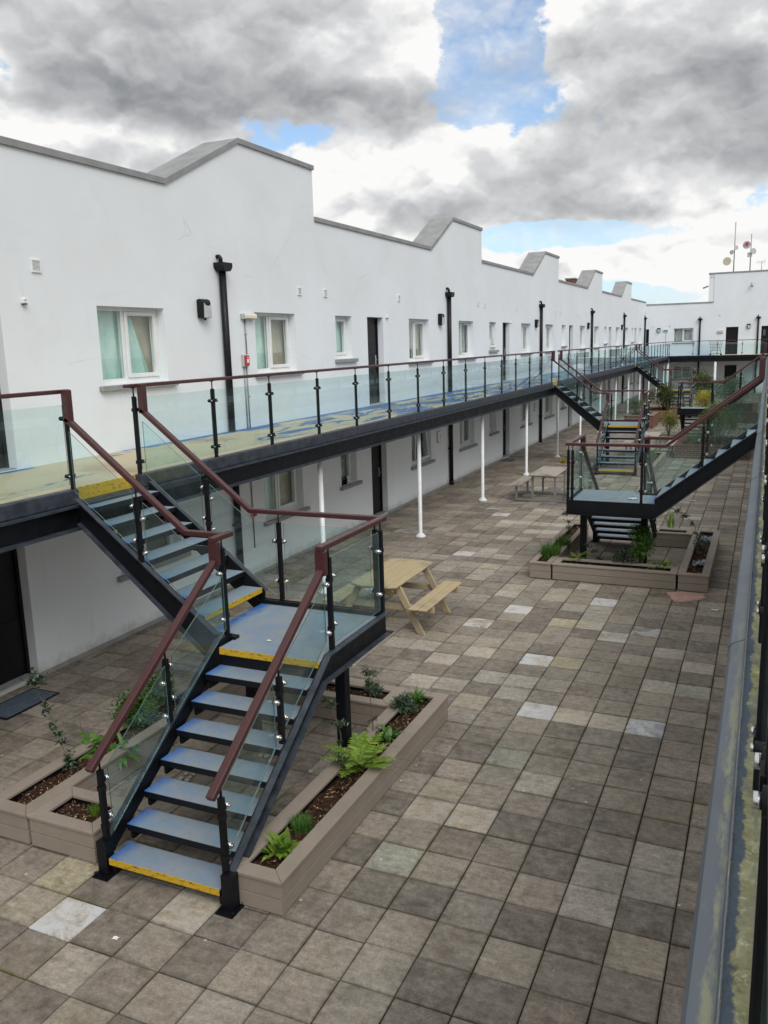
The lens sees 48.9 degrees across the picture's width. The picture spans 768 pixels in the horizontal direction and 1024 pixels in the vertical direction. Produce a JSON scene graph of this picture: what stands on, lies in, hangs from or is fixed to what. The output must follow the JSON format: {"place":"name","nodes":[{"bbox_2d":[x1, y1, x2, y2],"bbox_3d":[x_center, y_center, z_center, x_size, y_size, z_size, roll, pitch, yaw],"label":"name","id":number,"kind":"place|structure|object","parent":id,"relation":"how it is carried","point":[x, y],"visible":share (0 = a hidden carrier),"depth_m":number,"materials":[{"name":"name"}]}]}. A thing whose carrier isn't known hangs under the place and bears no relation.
{"place":"outdoors","nodes":[
{"label":"outdoors","id":0,"kind":"place"},
{"bbox_2d":[159,397,546,546],"bbox_3d":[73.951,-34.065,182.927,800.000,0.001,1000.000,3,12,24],"label":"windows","id":1,"kind":"structure","parent":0,"point":[163,541],"depth_m":33.63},
{"bbox_2d":[644,270,767,392],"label":"end building","id":2,"kind":"structure","parent":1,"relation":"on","point":[737,302],"depth_m":61.43,"materials":[{"name":"white paint"}]},
{"bbox_2d":[672,366,690,379],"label":"window","id":3,"kind":"structure","parent":2,"relation":"in","point":[680,374],"depth_m":63.19,"materials":[{"name":"grey glass"}]},
{"bbox_2d":[672,328,694,343],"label":"window","id":4,"kind":"structure","parent":2,"relation":"in","point":[680,334],"depth_m":62.63,"materials":[{"name":"white plastic"}]},
{"bbox_2d":[668,354,767,361],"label":"walkway","id":5,"kind":"structure","parent":2,"relation":"attached to","point":[712,358],"depth_m":60.03,"materials":[{"name":"blue paint"}]},
{"bbox_2d":[669,339,767,355],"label":"balustrade","id":6,"kind":"object","parent":5,"relation":"on","point":[717,344],"visible":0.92,"depth_m":59.73,"materials":[{"name":"brown metal"}]},
{"bbox_2d":[724,365,736,392],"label":"door","id":7,"kind":"structure","parent":2,"relation":"in","point":[730,370],"depth_m":61.80,"materials":[{"name":"black paint"}]},
{"bbox_2d":[723,222,737,270],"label":"antenna mast","id":8,"kind":"object","parent":2,"relation":"on","point":[726,260],"visible":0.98,"depth_m":62.03,"materials":[{"name":"metal"}]},
{"bbox_2d":[725,327,737,354],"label":"door","id":9,"kind":"structure","parent":2,"relation":"in","point":[731,332],"depth_m":61.35,"materials":[{"name":"black paint"}]},
{"bbox_2d":[743,234,755,270],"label":"antenna mast","id":10,"kind":"object","parent":2,"relation":"on","point":[747,244],"visible":0.95,"depth_m":61.44,"materials":[{"name":"metal"}]},
{"bbox_2d":[753,315,760,392],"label":"downpipe","id":11,"kind":"object","parent":2,"relation":"attached to","point":[758,318],"visible":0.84,"depth_m":60.48,"materials":[{"name":"black plastic"}]},
{"bbox_2d":[760,326,767,353],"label":"door","id":12,"kind":"structure","parent":2,"relation":"in","point":[764,330],"depth_m":60.44,"materials":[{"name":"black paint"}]},
{"bbox_3d":[12.869,-2.340,25.589,2.180,2.380,73.100,3,12,24],"label":"ground floor block","id":13,"kind":"object","parent":1,"relation":"on","visible":0},
{"bbox_2d":[680,356,767,1023],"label":"walkway","id":14,"kind":"structure","parent":13,"relation":"on","point":[701,1000],"depth_m":2.64,"materials":[{"name":"blue paint"}]},
{"bbox_2d":[748,394,767,1023],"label":"balustrade","id":15,"kind":"object","parent":14,"relation":"on","point":[758,1007],"visible":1,"depth_m":1.31,"materials":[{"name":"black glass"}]},
{"bbox_2d":[0,393,764,1023],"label":"paving","id":16,"kind":"structure","parent":0,"point":[480,551],"depth_m":7.56,"materials":[{"name":"grey stone"}]},
{"bbox_2d":[0,688,59,719],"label":"door mat","id":17,"kind":"object","parent":16,"relation":"on","point":[12,707],"depth_m":10.34,"materials":[{"name":"black plastic"}]},
{"bbox_2d":[27,786,134,862],"bbox_3d":[-2.630,2.728,7.381,0.742,0.300,0.533,3,12,24],"label":"planter","id":18,"kind":"object","parent":16,"relation":"on","point":[63,822],"visible":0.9,"depth_m":7.24,"materials":[{"name":"beige wood"}]},
{"bbox_2d":[0,679,245,843],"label":"planter","id":19,"kind":"object","parent":16,"relation":"on","point":[21,800],"visible":0.52,"depth_m":8.16,"materials":[{"name":"beige wood"}]},
{"bbox_2d":[19,667,80,771],"bbox_3d":[-3.254,2.016,8.214,0.603,0.993,0.250,6,13,33],"label":"holly sapling","id":20,"kind":"object","parent":19,"relation":"on","point":[33,680],"visible":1,"depth_m":8.20,"materials":[{"name":"green plant"}]},
{"bbox_2d":[71,732,117,760],"bbox_3d":[-2.896,2.373,8.568,0.545,0.202,0.522,1,11,12],"label":"leafy plant","id":21,"kind":"object","parent":19,"relation":"in","point":[95,737],"visible":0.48,"depth_m":8.57,"materials":[{"name":"green plant"}]},
{"bbox_2d":[87,732,142,770],"bbox_3d":[-2.681,2.431,8.444,0.519,0.340,0.463,-8,13,-30],"label":"leafy plant","id":22,"kind":"object","parent":19,"relation":"in","point":[123,759],"visible":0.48,"depth_m":8.41,"materials":[{"name":"green plant"}]},
{"bbox_2d":[106,689,158,729],"bbox_3d":[-2.668,2.102,9.021,0.531,0.448,0.507,8,15,39],"label":"shrub","id":23,"kind":"object","parent":19,"relation":"on","point":[146,708],"visible":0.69,"depth_m":8.97,"materials":[{"name":"green plant"}]},
{"bbox_2d":[143,671,176,710],"bbox_3d":[-2.541,1.994,9.464,0.432,0.484,0.504,3,12,24],"label":"shrub","id":24,"kind":"object","parent":19,"relation":"in","point":[157,693],"visible":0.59,"depth_m":9.40,"materials":[{"name":"green plant"}]},
{"bbox_2d":[60,384,393,918],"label":"staircase","id":25,"kind":"structure","parent":16,"relation":"on","point":[309,651],"depth_m":7.75,"materials":[{"name":"black metal"}]},
{"bbox_2d":[317,462,326,593],"bbox_3d":[-1.052,0.238,14.415,0.240,2.360,0.236,3,12,24],"label":"support post","id":26,"kind":"object","parent":16,"relation":"on","point":[321,496],"visible":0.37,"depth_m":14.31,"materials":[{"name":"white metal"}]},
{"bbox_2d":[0,136,647,696],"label":"apartment terrace","id":27,"kind":"structure","parent":16,"relation":"on","point":[120,284],"depth_m":14.70,"materials":[{"name":"white paint"}]},
{"bbox_2d":[0,391,16,471],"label":"door","id":28,"kind":"structure","parent":27,"relation":"in","point":[4,462],"depth_m":10.62,"materials":[{"name":"black paint"}]},
{"bbox_2d":[0,549,37,691],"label":"door","id":29,"kind":"structure","parent":27,"relation":"in","point":[14,653],"depth_m":10.90,"materials":[{"name":"black paint"}]},
{"bbox_2d":[30,259,41,272],"bbox_3d":[-4.429,-3.131,10.734,0.021,0.160,0.155,3,12,24],"label":"wall vent","id":30,"kind":"object","parent":27,"relation":"attached to","point":[35,264],"depth_m":10.73,"materials":[{"name":"white plastic"}]},
{"bbox_2d":[96,306,178,391],"bbox_3d":[-3.810,-2.454,12.593,0.433,1.205,1.693,3,12,24],"label":"window","id":31,"kind":"structure","parent":27,"relation":"in","point":[128,337],"depth_m":12.61,"materials":[{"name":"white plastic"}]},
{"bbox_2d":[117,517,191,581],"bbox_3d":[-3.807,0.242,13.156,0.595,1.300,1.703,3,12,24],"label":"window","id":32,"kind":"structure","parent":27,"relation":"in","point":[129,530],"depth_m":13.55,"materials":[{"name":"white plastic"}]},
{"bbox_2d":[197,299,211,319],"bbox_3d":[-2.956,-3.331,13.881,0.134,0.337,0.240,3,12,24],"label":"wall lamp","id":33,"kind":"object","parent":27,"relation":"attached to","point":[204,310],"visible":1,"depth_m":13.80,"materials":[{"name":"black plastic"}]},
{"bbox_2d":[213,254,243,564],"bbox_3d":[-2.647,-1.516,14.762,0.200,5.756,0.300,3,12,24],"label":"downpipe","id":34,"kind":"object","parent":27,"relation":"attached to","point":[221,267],"visible":0.72,"depth_m":14.53,"materials":[{"name":"black plastic"}]},
{"bbox_2d":[241,319,255,547],"bbox_3d":[-2.428,-1.382,15.382,0.090,4.160,0.185,3,12,24],"label":"pipe","id":35,"kind":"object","parent":27,"relation":"attached to","point":[245,360],"visible":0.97,"depth_m":15.20,"materials":[{"name":"grey plastic"}]},
{"bbox_2d":[254,313,303,377],"bbox_3d":[-2.163,-3.215,16.195,0.433,1.205,1.702,3,12,24],"label":"window","id":36,"kind":"structure","parent":27,"relation":"in","point":[269,328],"depth_m":16.29,"materials":[{"name":"white plastic"}]},
{"bbox_2d":[264,469,310,525],"bbox_3d":[-2.084,-0.487,16.736,0.433,1.200,1.702,3,12,24],"label":"window","id":37,"kind":"structure","parent":27,"relation":"in","point":[277,488],"depth_m":16.95,"materials":[{"name":"white plastic"}]},
{"bbox_2d":[0,356,669,552],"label":"walkway","id":38,"kind":"structure","parent":27,"relation":"attached to","point":[35,516],"depth_m":12.34,"materials":[{"name":"metal"}]},
{"bbox_2d":[0,389,75,499],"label":"balustrade","id":39,"kind":"object","parent":38,"relation":"on","point":[69,475],"visible":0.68,"depth_m":8.78,"materials":[{"name":"clear glass"}]},
{"bbox_2d":[123,351,552,473],"bbox_3d":[1.411,-2.923,19.143,0.072,1.072,21.230,3,12,24],"label":"balustrade","id":40,"kind":"object","parent":38,"relation":"on","point":[212,400],"visible":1,"depth_m":13.22,"materials":[{"name":"clear glass"}]},
{"bbox_2d":[557,344,634,380],"bbox_3d":[9.863,-6.832,37.630,0.072,1.072,18.750,3,12,24],"label":"balustrade","id":41,"kind":"object","parent":38,"relation":"on","point":[584,371],"visible":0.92,"depth_m":34.91,"materials":[{"name":"clear glass"}]},
{"bbox_2d":[637,342,668,361],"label":"balustrade","id":42,"kind":"object","parent":38,"relation":"on","point":[655,351],"visible":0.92,"depth_m":52.87,"materials":[{"name":"clear glass"}]},
{"bbox_2d":[335,316,358,362],"bbox_3d":[-0.980,-3.843,18.728,0.397,1.025,1.029,3,12,24],"label":"window","id":43,"kind":"structure","parent":27,"relation":"in","point":[340,322],"depth_m":18.95,"materials":[{"name":"white plastic"}]},
{"bbox_2d":[340,454,362,490],"bbox_3d":[-0.900,-1.099,19.271,0.396,1.053,1.029,3,12,24],"label":"window","id":44,"kind":"structure","parent":27,"relation":"in","point":[347,463],"depth_m":19.53,"materials":[{"name":"white plastic"}]},
{"bbox_2d":[367,317,383,404],"bbox_3d":[-0.312,-3.622,20.300,0.240,2.076,0.897,3,12,24],"label":"door","id":45,"kind":"structure","parent":27,"relation":"in","point":[372,323],"depth_m":20.48,"materials":[{"name":"black paint"}]},
{"bbox_2d":[371,445,386,515],"bbox_3d":[-0.233,-0.911,20.837,0.240,2.036,0.897,3,12,24],"label":"door","id":46,"kind":"structure","parent":27,"relation":"in","point":[376,459],"depth_m":21.04,"materials":[{"name":"black paint"}]},
{"bbox_2d":[408,319,433,364],"bbox_3d":[0.836,-4.602,22.756,0.433,1.205,1.678,3,12,24],"label":"window","id":47,"kind":"structure","parent":27,"relation":"in","point":[414,349],"depth_m":22.92,"materials":[{"name":"white plastic"}]},
{"bbox_2d":[411,432,435,469],"bbox_3d":[0.839,-1.907,23.319,0.595,1.300,1.688,3,12,24],"label":"window","id":48,"kind":"structure","parent":27,"relation":"in","point":[426,454],"depth_m":23.75,"materials":[{"name":"white plastic"}]},
{"bbox_2d":[445,287,454,484],"bbox_3d":[1.971,-3.651,24.863,0.200,5.756,0.300,3,12,24],"label":"downpipe","id":49,"kind":"object","parent":27,"relation":"attached to","point":[448,294],"visible":0.86,"depth_m":24.71,"materials":[{"name":"black plastic"}]},
{"bbox_2d":[458,321,472,360],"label":"window","id":50,"kind":"structure","parent":27,"relation":"in","point":[462,324],"depth_m":26.72,"materials":[{"name":"white plastic"}]},
{"bbox_2d":[459,419,477,451],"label":"window","id":51,"kind":"structure","parent":27,"relation":"in","point":[462,443],"depth_m":26.84,"materials":[{"name":"white plastic"}]},
{"bbox_2d":[489,322,498,352],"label":"window","id":52,"kind":"structure","parent":27,"relation":"in","point":[492,338],"depth_m":28.92,"materials":[{"name":"white plastic"}]},
{"bbox_2d":[503,409,507,457],"bbox_3d":[4.325,-3.019,30.809,0.240,2.036,0.876,3,12,24],"label":"door","id":53,"kind":"structure","parent":27,"relation":"in","point":[504,411],"depth_m":31.12,"materials":[{"name":"black paint"}]},
{"bbox_2d":[503,323,508,381],"bbox_3d":[4.246,-5.730,30.272,0.240,2.076,0.876,3,12,24],"label":"door","id":54,"kind":"structure","parent":27,"relation":"in","point":[504,324],"depth_m":30.57,"materials":[{"name":"black paint"}]},
{"bbox_2d":[521,324,528,354],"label":"window","id":55,"kind":"structure","parent":27,"relation":"in","point":[523,350],"depth_m":32.92,"materials":[{"name":"white plastic"}]},
{"bbox_2d":[539,301,544,441],"bbox_3d":[6.482,-5.738,34.732,0.200,5.756,0.300,3,12,24],"label":"downpipe","id":56,"kind":"object","parent":27,"relation":"attached to","point":[541,306],"visible":0.84,"depth_m":34.55,"materials":[{"name":"black plastic"}]},
{"bbox_2d":[545,325,551,352],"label":"window","id":57,"kind":"structure","parent":27,"relation":"in","point":[547,326],"depth_m":36.53,"materials":[{"name":"white plastic"}]},
{"bbox_2d":[590,308,594,405],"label":"downpipe","id":58,"kind":"object","parent":27,"relation":"attached to","point":[592,314],"visible":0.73,"depth_m":44.28,"materials":[{"name":"black plastic"}]},
{"bbox_2d":[621,313,626,403],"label":"downpipe","id":59,"kind":"object","parent":27,"relation":"attached to","point":[624,316],"visible":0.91,"depth_m":54.19,"materials":[{"name":"black plastic"}]},
{"bbox_2d":[229,688,448,915],"bbox_3d":[-0.241,2.534,8.011,0.515,0.300,3.665,3,12,24],"label":"planter","id":60,"kind":"object","parent":16,"relation":"on","point":[341,809],"visible":0.77,"depth_m":7.33,"materials":[{"name":"beige wood"}]},
{"bbox_2d":[261,826,300,861],"bbox_3d":[-0.843,2.645,6.674,0.453,0.182,0.384,0,11,9],"label":"leafy plant","id":61,"kind":"object","parent":60,"relation":"in","point":[279,846],"visible":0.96,"depth_m":6.71,"materials":[{"name":"green plant"}]},
{"bbox_2d":[287,808,315,834],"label":"grassy plant","id":62,"kind":"object","parent":60,"relation":"on","point":[302,823],"visible":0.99,"depth_m":7.02,"materials":[{"name":"green plant"}]},
{"bbox_2d":[321,697,352,781],"bbox_3d":[-0.448,2.110,7.867,0.339,0.820,0.180,3,12,24],"label":"holly sapling","id":63,"kind":"object","parent":60,"relation":"on","point":[338,724],"visible":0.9,"depth_m":7.84,"materials":[{"name":"green plant"}]},
{"bbox_2d":[313,728,408,780],"bbox_3d":[-0.276,2.321,8.005,0.954,0.228,0.997,-5,12,-17],"label":"fern","id":64,"kind":"object","parent":60,"relation":"on","point":[361,753],"visible":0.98,"depth_m":8.06,"materials":[{"name":"green plant"}]},
{"bbox_2d":[360,666,381,733],"bbox_3d":[-0.130,1.938,8.614,0.204,0.771,0.209,3,12,24],"label":"holly sapling","id":65,"kind":"object","parent":60,"relation":"on","point":[366,672],"visible":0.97,"depth_m":8.59,"materials":[{"name":"green plant"}]},
{"bbox_2d":[376,724,405,741],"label":"leafy plant","id":66,"kind":"object","parent":60,"relation":"in","point":[388,733],"visible":0.82,"depth_m":8.65,"materials":[{"name":"green plant"}]},
{"bbox_2d":[388,692,418,714],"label":"shrub","id":67,"kind":"object","parent":60,"relation":"in","point":[403,700],"visible":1,"depth_m":9.17,"materials":[{"name":"green plant"}]},
{"bbox_2d":[409,686,432,704],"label":"leafy plant","id":68,"kind":"object","parent":60,"relation":"on","point":[418,697],"visible":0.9,"depth_m":9.43,"materials":[{"name":"green plant"}]},
{"bbox_2d":[283,679,406,725],"bbox_3d":[-0.492,2.185,9.809,1.430,0.300,0.525,3,12,24],"label":"planter","id":69,"kind":"object","parent":16,"relation":"on","point":[361,713],"visible":0.48,"depth_m":9.60,"materials":[{"name":"beige"}]},
{"bbox_2d":[365,681,383,697],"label":"shrub","id":70,"kind":"object","parent":69,"relation":"on","point":[375,690],"visible":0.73,"depth_m":9.65,"materials":[{"name":"green plant"}]},
{"bbox_2d":[322,558,461,634],"bbox_3d":[0.154,1.288,13.078,1.720,0.752,1.600,3,12,24],"label":"picnic table","id":71,"kind":"object","parent":16,"relation":"on","point":[399,573],"visible":0.81,"depth_m":12.78,"materials":[{"name":"wood"}]},
{"bbox_2d":[415,433,425,537],"bbox_3d":[0.777,-0.608,18.417,0.240,2.360,0.236,3,12,24],"label":"support post","id":72,"kind":"object","parent":16,"relation":"on","point":[420,534],"visible":0.92,"depth_m":18.41,"materials":[{"name":"white metal"}]},
{"bbox_2d":[478,415,486,500],"bbox_3d":[2.622,-1.461,22.453,0.240,2.360,0.236,3,12,24],"label":"support post","id":73,"kind":"object","parent":16,"relation":"on","point":[482,498],"visible":0.91,"depth_m":22.44,"materials":[{"name":"white metal"}]},
{"bbox_2d":[523,403,528,475],"bbox_3d":[4.480,-2.320,26.517,0.240,2.360,0.236,3,12,24],"label":"support post","id":74,"kind":"object","parent":16,"relation":"on","point":[526,473],"visible":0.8,"depth_m":26.50,"materials":[{"name":"white metal"}]},
{"bbox_2d":[508,466,587,502],"bbox_3d":[4.431,-0.747,22.673,1.802,0.730,1.600,3,12,24],"label":"picnic table","id":75,"kind":"object","parent":16,"relation":"on","point":[543,472],"visible":0.81,"depth_m":22.48,"materials":[{"name":"wood"}]},
{"bbox_2d":[554,396,559,457],"bbox_3d":[6.256,-3.142,30.402,0.240,2.360,0.236,3,12,24],"label":"support post","id":76,"kind":"object","parent":16,"relation":"on","point":[557,436],"visible":0.89,"depth_m":30.41,"materials":[{"name":"white metal"}]},
{"bbox_2d":[529,522,588,578],"bbox_3d":[3.509,0.714,16.649,0.402,0.300,3.565,3,12,24],"label":"planter","id":77,"kind":"object","parent":16,"relation":"on","point":[541,567],"visible":0.56,"depth_m":15.61,"materials":[{"name":"beige wood"}]},
{"bbox_2d":[535,541,564,558],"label":"grassy plant","id":78,"kind":"object","parent":77,"relation":"on","point":[548,551],"visible":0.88,"depth_m":15.51,"materials":[{"name":"green plant"}]},
{"bbox_2d":[554,534,572,548],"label":"grassy plant","id":79,"kind":"object","parent":77,"relation":"in","point":[565,541],"visible":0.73,"depth_m":16.27,"materials":[{"name":"green plant"}]},
{"bbox_2d":[555,462,594,473],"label":"planter","id":80,"kind":"object","parent":16,"relation":"on","point":[585,469],"visible":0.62,"depth_m":26.73,"materials":[{"name":"beige"}]},
{"bbox_2d":[552,557,679,589],"bbox_3d":[4.038,1.069,14.776,2.105,0.300,0.513,3,12,24],"label":"planter","id":81,"kind":"object","parent":16,"relation":"on","point":[605,572],"visible":1,"depth_m":14.62,"materials":[{"name":"beige wood"}]},
{"bbox_2d":[611,545,637,563],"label":"shrub","id":82,"kind":"object","parent":81,"relation":"in","point":[623,556],"visible":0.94,"depth_m":14.92,"materials":[{"name":"green plant"}]},
{"bbox_2d":[626,523,656,562],"bbox_3d":[4.512,0.567,14.774,0.551,0.807,0.545,3,12,24],"label":"leafy plant","id":83,"kind":"object","parent":81,"relation":"in","point":[641,535],"visible":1,"depth_m":14.68,"materials":[{"name":"green plant"}]},
{"bbox_2d":[646,558,682,569],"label":"leafy plant","id":84,"kind":"object","parent":81,"relation":"in","point":[663,564],"visible":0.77,"depth_m":14.70,"materials":[{"name":"green plant"}]},
{"bbox_2d":[624,411,658,428],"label":"brick planter","id":85,"kind":"object","parent":16,"relation":"on","point":[653,418],"visible":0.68,"depth_m":39.61,"materials":[{"name":"brown brick"}]},
{"bbox_2d":[625,397,650,414],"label":"shrub","id":86,"kind":"object","parent":85,"relation":"on","point":[637,403],"visible":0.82,"depth_m":40.40,"materials":[{"name":"green plant"}]},
{"bbox_2d":[623,432,676,456],"bbox_3d":[9.624,-2.463,30.574,1.802,0.730,1.600,3,12,24],"label":"picnic table","id":87,"kind":"object","parent":16,"relation":"on","point":[653,434],"visible":0.38,"depth_m":30.61,"materials":[{"name":"wood"}]},
{"bbox_2d":[636,452,666,476],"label":"planter","id":88,"kind":"object","parent":16,"relation":"on","point":[659,460],"visible":0.43,"depth_m":27.00,"materials":[{"name":"beige"}]},
{"bbox_2d":[562,356,765,562],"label":"staircase","id":89,"kind":"structure","parent":16,"relation":"on","point":[603,509],"depth_m":14.54,"materials":[{"name":"black metal"}]},
{"bbox_2d":[649,407,678,421],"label":"brick planter","id":90,"kind":"object","parent":16,"relation":"on","point":[653,409],"visible":0.28,"depth_m":42.36,"materials":[{"name":"brown brick"}]},
{"bbox_2d":[647,382,677,409],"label":"shrub","id":91,"kind":"object","parent":90,"relation":"on","point":[661,396],"visible":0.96,"depth_m":42.87,"materials":[{"name":"green plant"}]},
{"bbox_2d":[658,409,679,435],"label":"shrub","id":92,"kind":"object","parent":16,"relation":"on","point":[669,419],"visible":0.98,"depth_m":36.04,"materials":[{"name":"green plant"}]},
{"bbox_2d":[652,527,693,547],"bbox_3d":[5.896,0.527,17.240,0.778,0.300,0.490,3,12,24],"label":"planter","id":93,"kind":"object","parent":16,"relation":"on","point":[674,537],"visible":0.9,"depth_m":17.06,"materials":[{"name":"beige"}]},
{"bbox_2d":[665,592,706,602],"bbox_3d":[4.973,1.374,13.745,0.620,0.046,0.520,-1,11,2],"label":"slab","id":94,"kind":"object","parent":16,"relation":"on","point":[679,597],"visible":1,"depth_m":13.69,"materials":[{"name":"stone"}]},
{"bbox_2d":[677,529,720,592],"bbox_3d":[5.857,0.852,15.605,0.500,0.300,3.565,3,12,24],"label":"planter","id":95,"kind":"object","parent":16,"relation":"on","point":[692,578],"visible":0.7,"depth_m":14.66,"materials":[{"name":"beige wood"}]},
{"bbox_2d":[692,531,709,552],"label":"shrub","id":96,"kind":"object","parent":95,"relation":"in","point":[702,544],"visible":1,"depth_m":15.74,"materials":[{"name":"green plant"}]},
{"bbox_2d":[692,389,716,406],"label":"shrub","id":97,"kind":"object","parent":16,"relation":"on","point":[703,397],"visible":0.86,"depth_m":43.28,"materials":[{"name":"yellow plant"}]},
{"bbox_2d":[694,373,719,403],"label":"shrub","id":98,"kind":"object","parent":16,"relation":"on","point":[707,385],"visible":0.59,"depth_m":51.36,"materials":[{"name":"green plant"}]},
{"bbox_2d":[674,436,747,459],"bbox_3d":[11.814,-2.330,30.328,2.380,0.480,2.930,3,12,24],"label":"brick planter","id":99,"kind":"object","parent":16,"relation":"on","point":[685,450],"visible":0.41,"depth_m":29.38,"materials":[{"name":"brown brick"}]},
{"bbox_2d":[676,424,715,443],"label":"shrub","id":100,"kind":"object","parent":99,"relation":"on","point":[697,436],"visible":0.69,"depth_m":29.83,"materials":[{"name":"green plant"}]},
{"bbox_2d":[690,397,753,442],"bbox_3d":[12.101,-3.285,30.169,2.052,1.616,2.141,-9,13,-32],"label":"shrub","id":101,"kind":"object","parent":99,"relation":"on","point":[716,418],"visible":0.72,"depth_m":30.15,"materials":[{"name":"green plant"}]},
{"bbox_2d":[723,398,747,428],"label":"shrub","id":102,"kind":"object","parent":16,"relation":"on","point":[740,406],"visible":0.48,"depth_m":37.82,"materials":[{"name":"green plant"}]},
{"bbox_2d":[717,403,757,422],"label":"brick planter","id":103,"kind":"object","parent":16,"relation":"on","point":[751,410],"visible":0.47,"depth_m":40.48,"materials":[{"name":"brown brick"}]},
{"bbox_2d":[709,376,748,404],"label":"shrub","id":104,"kind":"object","parent":103,"relation":"on","point":[728,384],"visible":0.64,"depth_m":42.59,"materials":[{"name":"green plant"}]},
{"bbox_2d":[0,0,767,303],"label":"sky","id":105,"kind":"structure","parent":0,"point":[624,140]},
{"bbox_2d":[552,350,650,475],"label":"staircase","id":106,"kind":"structure","parent":0,"point":[592,416],"depth_m":27.78,"materials":[{"name":"black metal"}]},
{"bbox_2d":[635,344,695,417],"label":"staircase","id":107,"kind":"structure","parent":0,"point":[653,379],"depth_m":45.58,"materials":[{"name":"black metal"}]},
{"bbox_2d":[675,343,766,435],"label":"staircase","id":108,"kind":"structure","parent":0,"point":[683,411],"depth_m":32.68,"materials":[{"name":"black metal"}]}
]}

